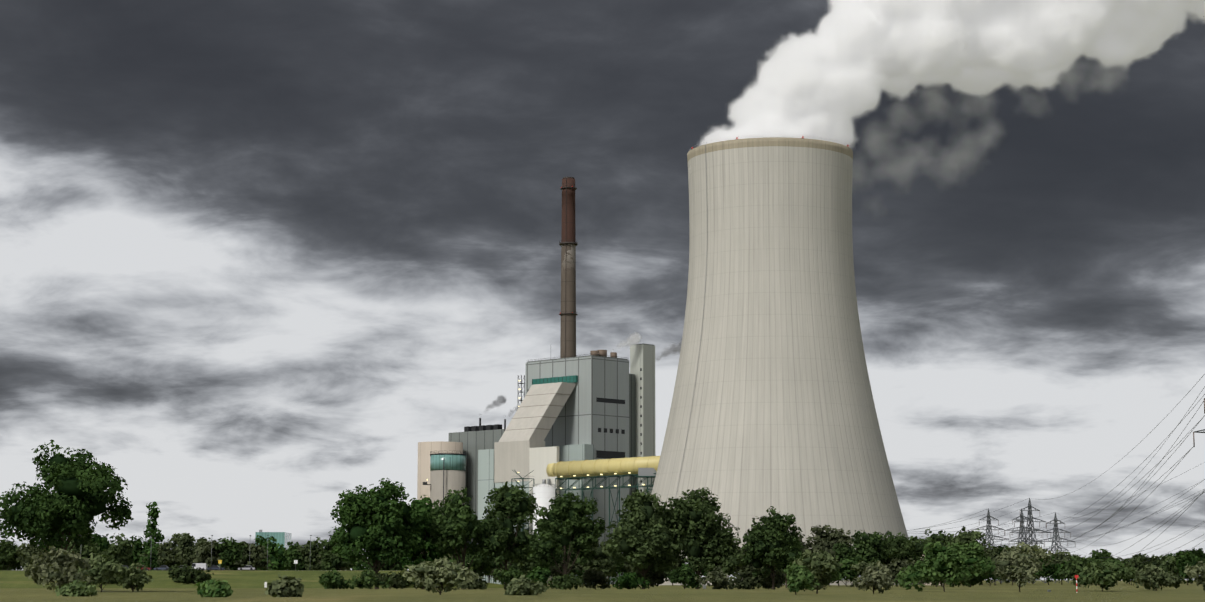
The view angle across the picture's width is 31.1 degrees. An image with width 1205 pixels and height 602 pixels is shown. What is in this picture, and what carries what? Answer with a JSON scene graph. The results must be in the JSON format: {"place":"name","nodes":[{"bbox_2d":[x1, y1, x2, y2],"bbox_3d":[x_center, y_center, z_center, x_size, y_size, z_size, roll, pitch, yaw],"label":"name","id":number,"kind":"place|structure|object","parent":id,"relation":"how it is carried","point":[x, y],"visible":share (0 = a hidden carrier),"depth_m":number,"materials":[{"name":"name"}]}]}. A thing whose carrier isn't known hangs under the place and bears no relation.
{"place":"outdoors","nodes":[
{"label":"outdoors","id":0,"kind":"place"},
{"bbox_2d":[255,530,291,548],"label":"distant hall","id":1,"kind":"structure","parent":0,"point":[283,538],"depth_m":1486.25,"materials":[{"name":"green metal"}]},
{"bbox_2d":[417,418,505,553],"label":"auxiliary buildings","id":2,"kind":"structure","parent":0,"point":[471,441],"depth_m":1049.16,"materials":[{"name":"beige concrete"}]},
{"bbox_2d":[0,580,1203,589],"bbox_3d":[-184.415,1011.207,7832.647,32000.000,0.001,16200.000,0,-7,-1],"label":"ground","id":3,"kind":"structure","parent":0,"point":[1065,585],"depth_m":587.61,"materials":[{"name":"green plant"}]},
{"bbox_2d":[0,539,23,569],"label":"broad tree","id":4,"kind":"object","parent":3,"relation":"on","point":[8,554],"visible":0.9,"depth_m":999.39,"materials":[{"name":"green plant"}]},
{"bbox_2d":[16,543,46,568],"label":"broad tree","id":5,"kind":"object","parent":3,"relation":"on","point":[27,552],"visible":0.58,"depth_m":888.50,"materials":[{"name":"green plant"}]},
{"bbox_2d":[23,545,92,589],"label":"bush","id":6,"kind":"object","parent":3,"relation":"on","point":[53,565],"visible":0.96,"depth_m":294.53,"materials":[{"name":"green plant"}]},
{"bbox_2d":[0,440,133,591],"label":"broad tree","id":7,"kind":"object","parent":3,"relation":"on","point":[75,501],"visible":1,"depth_m":335.87,"materials":[{"name":"green plant"}]},
{"bbox_2d":[54,580,97,596],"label":"bush","id":8,"kind":"object","parent":3,"relation":"on","point":[74,588],"visible":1,"depth_m":244.56,"materials":[{"name":"green plant"}]},
{"bbox_2d":[65,528,100,565],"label":"broad tree","id":9,"kind":"object","parent":3,"relation":"on","point":[88,548],"visible":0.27,"depth_m":630.05,"materials":[{"name":"green plant"}]},
{"bbox_2d":[72,553,122,591],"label":"bush","id":10,"kind":"object","parent":3,"relation":"on","point":[100,571],"visible":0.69,"depth_m":314.13,"materials":[{"name":"green plant"}]},
{"bbox_2d":[91,533,114,557],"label":"broad tree","id":11,"kind":"object","parent":3,"relation":"on","point":[100,540],"visible":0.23,"depth_m":661.66,"materials":[{"name":"green plant"}]},
{"bbox_2d":[101,532,134,566],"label":"broad tree","id":12,"kind":"object","parent":3,"relation":"on","point":[120,550],"visible":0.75,"depth_m":629.95,"materials":[{"name":"green plant"}]},
{"bbox_2d":[116,563,153,591],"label":"bush","id":13,"kind":"object","parent":3,"relation":"on","point":[127,578],"visible":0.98,"depth_m":325.04,"materials":[{"name":"green plant"}]},
{"bbox_2d":[127,535,144,566],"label":"broad tree","id":14,"kind":"object","parent":3,"relation":"on","point":[136,551],"visible":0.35,"depth_m":660.61,"materials":[{"name":"green plant"}]},
{"bbox_2d":[137,501,164,569],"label":"poplar tree","id":15,"kind":"object","parent":3,"relation":"on","point":[151,551],"visible":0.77,"depth_m":641.90,"materials":[{"name":"green plant"}]},
{"bbox_2d":[156,537,190,569],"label":"broad tree","id":16,"kind":"object","parent":3,"relation":"on","point":[167,555],"visible":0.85,"depth_m":630.88,"materials":[{"name":"green plant"}]},
{"bbox_2d":[171,533,199,566],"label":"broad tree","id":17,"kind":"object","parent":3,"relation":"on","point":[185,544],"visible":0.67,"depth_m":661.23,"materials":[{"name":"green plant"}]},
{"bbox_2d":[168,564,213,582],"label":"bush","id":18,"kind":"object","parent":3,"relation":"on","point":[185,574],"visible":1,"depth_m":539.31,"materials":[{"name":"green plant"}]},
{"bbox_2d":[190,540,221,569],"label":"broad tree","id":19,"kind":"object","parent":3,"relation":"on","point":[204,554],"visible":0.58,"depth_m":631.47,"materials":[{"name":"green plant"}]},
{"bbox_2d":[194,579,233,596],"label":"bush","id":20,"kind":"object","parent":3,"relation":"on","point":[212,588],"visible":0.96,"depth_m":235.91,"materials":[{"name":"green plant"}]},
{"bbox_2d":[213,537,249,569],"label":"broad tree","id":21,"kind":"object","parent":3,"relation":"on","point":[230,553],"visible":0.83,"depth_m":630.43,"materials":[{"name":"green plant"}]},
{"bbox_2d":[0,570,503,587],"bbox_3d":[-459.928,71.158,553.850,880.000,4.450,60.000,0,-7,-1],"label":"dike","id":22,"kind":"structure","parent":3,"relation":"on","point":[233,578],"depth_m":545.85,"materials":[{"name":"green plant"}]},
{"bbox_2d":[232,541,273,569],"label":"broad tree","id":23,"kind":"object","parent":3,"relation":"on","point":[256,556],"visible":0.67,"depth_m":630.97,"materials":[{"name":"green plant"}]},
{"bbox_2d":[254,535,287,568],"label":"broad tree","id":24,"kind":"object","parent":3,"relation":"on","point":[263,541],"visible":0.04,"depth_m":1063.36,"materials":[{"name":"green plant"}]},
{"bbox_2d":[257,537,288,569],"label":"broad tree","id":25,"kind":"object","parent":3,"relation":"on","point":[277,561],"visible":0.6,"depth_m":652.21,"materials":[{"name":"green plant"}]},
{"bbox_2d":[265,574,303,596],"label":"bush","id":26,"kind":"object","parent":3,"relation":"on","point":[287,586],"visible":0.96,"depth_m":231.05,"materials":[{"name":"green plant"}]},
{"bbox_2d":[283,541,306,569],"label":"broad tree","id":27,"kind":"object","parent":3,"relation":"on","point":[292,553],"visible":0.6,"depth_m":630.62,"materials":[{"name":"green plant"}]},
{"bbox_2d":[296,537,323,569],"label":"broad tree","id":28,"kind":"object","parent":3,"relation":"on","point":[311,560],"visible":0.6,"depth_m":630.89,"materials":[{"name":"green plant"}]},
{"bbox_2d":[318,570,353,588],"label":"bush","id":29,"kind":"object","parent":3,"relation":"on","point":[335,580],"visible":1,"depth_m":445.09,"materials":[{"name":"green plant"}]},
{"bbox_2d":[318,539,356,569],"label":"broad tree","id":30,"kind":"object","parent":3,"relation":"on","point":[333,561],"visible":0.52,"depth_m":577.74,"materials":[{"name":"green plant"}]},
{"bbox_2d":[350,570,392,588],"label":"bush","id":31,"kind":"object","parent":3,"relation":"on","point":[367,578],"visible":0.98,"depth_m":430.99,"materials":[{"name":"green plant"}]},
{"bbox_2d":[328,478,432,588],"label":"broad tree","id":32,"kind":"object","parent":3,"relation":"on","point":[380,524],"visible":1,"depth_m":454.19,"materials":[{"name":"green plant"}]},
{"bbox_2d":[367,552,407,571],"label":"broad tree","id":33,"kind":"object","parent":3,"relation":"on","point":[397,565],"visible":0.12,"depth_m":569.95,"materials":[{"name":"green plant"}]},
{"bbox_2d":[374,571,406,588],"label":"bush","id":34,"kind":"object","parent":3,"relation":"on","point":[397,581],"visible":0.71,"depth_m":449.06,"materials":[{"name":"green plant"}]},
{"bbox_2d":[398,495,447,588],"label":"broad tree","id":35,"kind":"object","parent":3,"relation":"on","point":[412,556],"visible":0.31,"depth_m":473.76,"materials":[{"name":"green plant"}]},
{"bbox_2d":[401,554,478,594],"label":"bush","id":36,"kind":"object","parent":3,"relation":"on","point":[444,572],"visible":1,"depth_m":251.44,"materials":[{"name":"green plant"}]},
{"bbox_2d":[423,451,466,507],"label":"silo","id":37,"kind":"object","parent":3,"relation":"on","point":[447,471],"depth_m":1008.11,"materials":[{"name":"grey concrete"}]},
{"bbox_2d":[429,487,495,588],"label":"broad tree","id":38,"kind":"object","parent":3,"relation":"on","point":[456,524],"visible":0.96,"depth_m":462.23,"materials":[{"name":"green plant"}]},
{"bbox_2d":[454,573,487,589],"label":"bush","id":39,"kind":"object","parent":3,"relation":"on","point":[480,583],"visible":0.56,"depth_m":449.51,"materials":[{"name":"green plant"}]},
{"bbox_2d":[456,551,503,576],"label":"bush","id":40,"kind":"object","parent":3,"relation":"on","point":[478,564],"visible":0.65,"depth_m":706.27,"materials":[{"name":"green plant"}]},
{"bbox_2d":[470,470,533,583],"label":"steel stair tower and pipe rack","id":41,"kind":"structure","parent":3,"relation":"on","point":[526,496],"depth_m":969.01,"materials":[{"name":"grey metal"}]},
{"bbox_2d":[473,481,537,586],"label":"broad tree","id":42,"kind":"object","parent":3,"relation":"on","point":[511,505],"visible":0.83,"depth_m":468.53,"materials":[{"name":"green plant"}]},
{"bbox_2d":[492,567,528,585],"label":"bush","id":43,"kind":"object","parent":3,"relation":"on","point":[505,576],"visible":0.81,"depth_m":433.86,"materials":[{"name":"green plant"}]},
{"bbox_2d":[478,440,558,583],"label":"industrial building","id":44,"kind":"structure","parent":3,"relation":"on","point":[499,463],"depth_m":989.96,"materials":[{"name":"concrete"}]},
{"bbox_2d":[499,382,575,441],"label":"inclined duct","id":45,"kind":"object","parent":44,"relation":"on","point":[538,411],"visible":0.94,"depth_m":999.41,"materials":[{"name":"metal"}]},
{"bbox_2d":[504,575,547,594],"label":"bush","id":46,"kind":"object","parent":3,"relation":"on","point":[519,586],"visible":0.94,"depth_m":241.69,"materials":[{"name":"green plant"}]},
{"bbox_2d":[509,529,544,575],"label":"broad tree","id":47,"kind":"object","parent":3,"relation":"on","point":[526,566],"visible":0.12,"depth_m":540.82,"materials":[{"name":"green plant"}]},
{"bbox_2d":[524,566,550,585],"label":"bush","id":48,"kind":"object","parent":3,"relation":"on","point":[540,574],"visible":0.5,"depth_m":445.35,"materials":[{"name":"green plant"}]},
{"bbox_2d":[533,479,555,584],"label":"white silo","id":49,"kind":"object","parent":3,"relation":"on","point":[544,492],"visible":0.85,"depth_m":960.73,"materials":[{"name":"grey metal"}]},
{"bbox_2d":[545,573,583,589],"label":"bush","id":50,"kind":"object","parent":3,"relation":"on","point":[564,581],"visible":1,"depth_m":440.53,"materials":[{"name":"green plant"}]},
{"bbox_2d":[527,491,604,589],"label":"broad tree","id":51,"kind":"object","parent":3,"relation":"on","point":[565,523],"visible":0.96,"depth_m":447.90,"materials":[{"name":"green plant"}]},
{"bbox_2d":[547,548,584,576],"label":"broad tree","id":52,"kind":"object","parent":3,"relation":"on","point":[576,566],"visible":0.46,"depth_m":708.45,"materials":[{"name":"green plant"}]},
{"bbox_2d":[559,177,577,357],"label":"chimney","id":53,"kind":"object","parent":3,"relation":"on","point":[568,243],"visible":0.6,"depth_m":1359.67,"materials":[{"name":"brown metal"}]},
{"bbox_2d":[545,444,593,577],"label":"annex","id":54,"kind":"object","parent":3,"relation":"on","point":[577,452],"visible":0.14,"depth_m":997.16,"materials":[{"name":"grey metal"}]},
{"bbox_2d":[518,350,629,583],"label":"boiler house","id":55,"kind":"structure","parent":3,"relation":"on","point":[595,411],"depth_m":1010.44,"materials":[{"name":"grey metal"}]},
{"bbox_2d":[568,535,616,587],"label":"broad tree","id":56,"kind":"object","parent":3,"relation":"on","point":[602,561],"visible":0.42,"depth_m":568.62,"materials":[{"name":"green plant"}]},
{"bbox_2d":[578,567,610,589],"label":"bush","id":57,"kind":"object","parent":3,"relation":"on","point":[593,577],"visible":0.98,"depth_m":461.05,"materials":[{"name":"green plant"}]},
{"bbox_2d":[0,589,1204,601],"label":"grass field","id":58,"kind":"structure","parent":3,"relation":"on","point":[424,595],"depth_m":236.99,"materials":[{"name":"green plant"}]},
{"bbox_2d":[546,456,659,584],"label":"flue gas duct","id":59,"kind":"object","parent":3,"relation":"on","point":[640,467],"visible":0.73,"depth_m":946.01,"materials":[{"name":"yellow metal"}]},
{"bbox_2d":[610,571,650,588],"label":"bush","id":60,"kind":"object","parent":3,"relation":"on","point":[628,580],"visible":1,"depth_m":432.11,"materials":[{"name":"green plant"}]},
{"bbox_2d":[629,343,655,506],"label":"lift tower","id":61,"kind":"structure","parent":3,"relation":"on","point":[642,404],"depth_m":1026.90,"materials":[{"name":"grey"}]},
{"bbox_2d":[603,489,685,588],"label":"broad tree","id":62,"kind":"object","parent":3,"relation":"on","point":[641,535],"visible":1,"depth_m":446.37,"materials":[{"name":"green plant"}]},
{"bbox_2d":[627,569,667,588],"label":"bush","id":63,"kind":"object","parent":3,"relation":"on","point":[657,579],"visible":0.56,"depth_m":451.36,"materials":[{"name":"green plant"}]},
{"bbox_2d":[666,566,702,588],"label":"bush","id":64,"kind":"object","parent":3,"relation":"on","point":[684,577],"visible":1,"depth_m":438.43,"materials":[{"name":"green plant"}]},
{"bbox_2d":[659,487,739,588],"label":"broad tree","id":65,"kind":"object","parent":3,"relation":"on","point":[704,536],"visible":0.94,"depth_m":450.16,"materials":[{"name":"green plant"}]},
{"bbox_2d":[694,566,732,588],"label":"bush","id":66,"kind":"object","parent":3,"relation":"on","point":[717,579],"visible":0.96,"depth_m":432.38,"materials":[{"name":"green plant"}]},
{"bbox_2d":[704,530,743,575],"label":"broad tree","id":67,"kind":"object","parent":3,"relation":"on","point":[728,564],"visible":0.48,"depth_m":569.77,"materials":[{"name":"green plant"}]},
{"bbox_2d":[728,567,765,588],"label":"bush","id":68,"kind":"object","parent":3,"relation":"on","point":[744,579],"visible":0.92,"depth_m":445.21,"materials":[{"name":"green plant"}]},
{"bbox_2d":[740,506,802,589],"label":"broad tree","id":69,"kind":"object","parent":3,"relation":"on","point":[769,541],"visible":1,"depth_m":445.67,"materials":[{"name":"green plant"}]},
{"bbox_2d":[762,570,786,589],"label":"bush","id":70,"kind":"object","parent":3,"relation":"on","point":[778,579],"visible":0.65,"depth_m":451.17,"materials":[{"name":"green plant"}]},
{"bbox_2d":[660,562,918,584],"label":"tower columns","id":71,"kind":"structure","parent":3,"relation":"on","point":[668,582],"depth_m":837.87,"materials":[{"name":"concrete"}]},
{"bbox_2d":[652,137,907,562],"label":"cooling tower","id":72,"kind":"structure","parent":71,"relation":"on","point":[783,420],"depth_m":875.29,"materials":[{"name":"concrete"}]},
{"bbox_2d":[675,135,848,496],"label":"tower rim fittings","id":73,"kind":"object","parent":72,"relation":"on","point":[706,260],"visible":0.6,"depth_m":888.20,"materials":[{"name":"grey"}]},
{"bbox_2d":[782,534,803,587],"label":"broad tree","id":74,"kind":"object","parent":3,"relation":"on","point":[796,553],"visible":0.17,"depth_m":553.21,"materials":[{"name":"green plant"}]},
{"bbox_2d":[783,562,819,594],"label":"bush","id":75,"kind":"object","parent":3,"relation":"on","point":[798,577],"visible":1,"depth_m":282.51,"materials":[{"name":"green plant"}]},
{"bbox_2d":[789,549,842,593],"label":"willow tree","id":76,"kind":"object","parent":3,"relation":"on","point":[820,564],"visible":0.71,"depth_m":296.21,"materials":[{"name":"green plant"}]},
{"bbox_2d":[806,525,857,586],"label":"broad tree","id":77,"kind":"object","parent":3,"relation":"on","point":[829,538],"visible":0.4,"depth_m":656.72,"materials":[{"name":"green plant"}]},
{"bbox_2d":[831,556,860,586],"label":"bush","id":78,"kind":"object","parent":3,"relation":"on","point":[846,572],"visible":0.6,"depth_m":625.34,"materials":[{"name":"green plant"}]},
{"bbox_2d":[832,530,889,575],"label":"broad tree","id":79,"kind":"object","parent":3,"relation":"on","point":[869,547],"visible":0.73,"depth_m":646.89,"materials":[{"name":"green plant"}]},
{"bbox_2d":[850,561,893,593],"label":"bush","id":80,"kind":"object","parent":3,"relation":"on","point":[879,577],"visible":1,"depth_m":296.89,"materials":[{"name":"green plant"}]},
{"bbox_2d":[850,559,896,584],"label":"bush","id":81,"kind":"object","parent":3,"relation":"on","point":[861,566],"visible":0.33,"depth_m":619.41,"materials":[{"name":"green plant"}]},
{"bbox_2d":[877,531,920,586],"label":"broad tree","id":82,"kind":"object","parent":3,"relation":"on","point":[897,550],"visible":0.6,"depth_m":663.21,"materials":[{"name":"green plant"}]},
{"bbox_2d":[884,558,914,586],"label":"bush","id":83,"kind":"object","parent":3,"relation":"on","point":[895,567],"visible":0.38,"depth_m":618.29,"materials":[{"name":"green plant"}]},
{"bbox_2d":[903,529,952,586],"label":"broad tree","id":84,"kind":"object","parent":3,"relation":"on","point":[919,546],"visible":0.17,"depth_m":638.02,"materials":[{"name":"green plant"}]},
{"bbox_2d":[894,541,995,591],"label":"bush","id":85,"kind":"object","parent":3,"relation":"on","point":[950,563],"visible":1,"depth_m":327.41,"materials":[{"name":"green plant"}]},
{"bbox_2d":[952,569,987,586],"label":"bush","id":86,"kind":"object","parent":3,"relation":"on","point":[972,579],"visible":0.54,"depth_m":595.46,"materials":[{"name":"green plant"}]},
{"bbox_2d":[945,526,995,586],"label":"broad tree","id":87,"kind":"object","parent":3,"relation":"on","point":[964,537],"visible":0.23,"depth_m":596.87,"materials":[{"name":"green plant"}]},
{"bbox_2d":[973,508,1008,582],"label":"pylon","id":88,"kind":"object","parent":3,"relation":"on","point":[989,534],"visible":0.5,"depth_m":1429.25,"materials":[{"name":"grey metal"}]},
{"bbox_2d":[985,546,999,584],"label":"broad tree","id":89,"kind":"object","parent":3,"relation":"on","point":[992,553],"visible":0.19,"depth_m":816.72,"materials":[{"name":"green plant"}]},
{"bbox_2d":[992,542,1051,591],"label":"willow tree","id":90,"kind":"object","parent":3,"relation":"on","point":[1018,564],"visible":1,"depth_m":332.20,"materials":[{"name":"green plant"}]},
{"bbox_2d":[1006,511,1038,581],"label":"pylon","id":91,"kind":"object","parent":3,"relation":"on","point":[1021,516],"visible":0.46,"depth_m":1559.00,"materials":[{"name":"grey metal"}]},
{"bbox_2d":[1010,498,1050,582],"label":"pylon","id":92,"kind":"object","parent":3,"relation":"on","point":[1030,518],"visible":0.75,"depth_m":1379.62,"materials":[{"name":"grey metal"}]},
{"bbox_2d":[906,374,1204,565],"bbox_3d":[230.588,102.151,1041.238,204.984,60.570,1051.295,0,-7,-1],"label":"power lines","id":93,"kind":"object","parent":92,"relation":"attached to","point":[1110,504],"visible":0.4,"depth_m":845.53,"materials":[{"name":"grey metal"}]},
{"bbox_2d":[1036,552,1066,584],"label":"broad tree","id":94,"kind":"object","parent":3,"relation":"on","point":[1047,571],"visible":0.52,"depth_m":886.86,"materials":[{"name":"green plant"}]},
{"bbox_2d":[1040,550,1071,584],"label":"broad tree","id":95,"kind":"object","parent":3,"relation":"on","point":[1061,557],"visible":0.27,"depth_m":918.38,"materials":[{"name":"green plant"}]},
{"bbox_2d":[1038,512,1074,582],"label":"pylon","id":96,"kind":"object","parent":3,"relation":"on","point":[1056,528],"visible":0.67,"depth_m":1469.42,"materials":[{"name":"grey metal"}]},
{"bbox_2d":[1058,556,1091,584],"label":"broad tree","id":97,"kind":"object","parent":3,"relation":"on","point":[1073,566],"visible":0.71,"depth_m":839.26,"materials":[{"name":"green plant"}]},
{"bbox_2d":[1088,549,1112,561],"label":"broad tree","id":98,"kind":"object","parent":3,"relation":"on","point":[1105,554],"visible":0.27,"depth_m":1056.69,"materials":[{"name":"green plant"}]},
{"bbox_2d":[1071,559,1136,590],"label":"bush","id":99,"kind":"object","parent":3,"relation":"on","point":[1105,575],"visible":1,"depth_m":347.82,"materials":[{"name":"green plant"}]},
{"bbox_2d":[1124,553,1162,575],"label":"broad tree","id":100,"kind":"object","parent":3,"relation":"on","point":[1136,560],"visible":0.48,"depth_m":841.38,"materials":[{"name":"green plant"}]},
{"bbox_2d":[1131,563,1184,590],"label":"bush","id":101,"kind":"object","parent":3,"relation":"on","point":[1154,577],"visible":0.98,"depth_m":358.44,"materials":[{"name":"green plant"}]},
{"bbox_2d":[1159,554,1181,579],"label":"broad tree","id":102,"kind":"object","parent":3,"relation":"on","point":[1169,566],"visible":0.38,"depth_m":876.60,"materials":[{"name":"green plant"}]},
{"bbox_2d":[1173,550,1199,584],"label":"broad tree","id":103,"kind":"object","parent":3,"relation":"on","point":[1183,560],"visible":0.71,"depth_m":817.50,"materials":[{"name":"green plant"}]},
{"bbox_2d":[1184,559,1204,590],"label":"bush","id":104,"kind":"object","parent":3,"relation":"on","point":[1195,570],"visible":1,"depth_m":339.43,"materials":[{"name":"green plant"}]},
{"bbox_2d":[0,0,1204,579],"label":"sky","id":105,"kind":"structure","parent":0,"point":[256,256],"materials":[{"name":"grey"}]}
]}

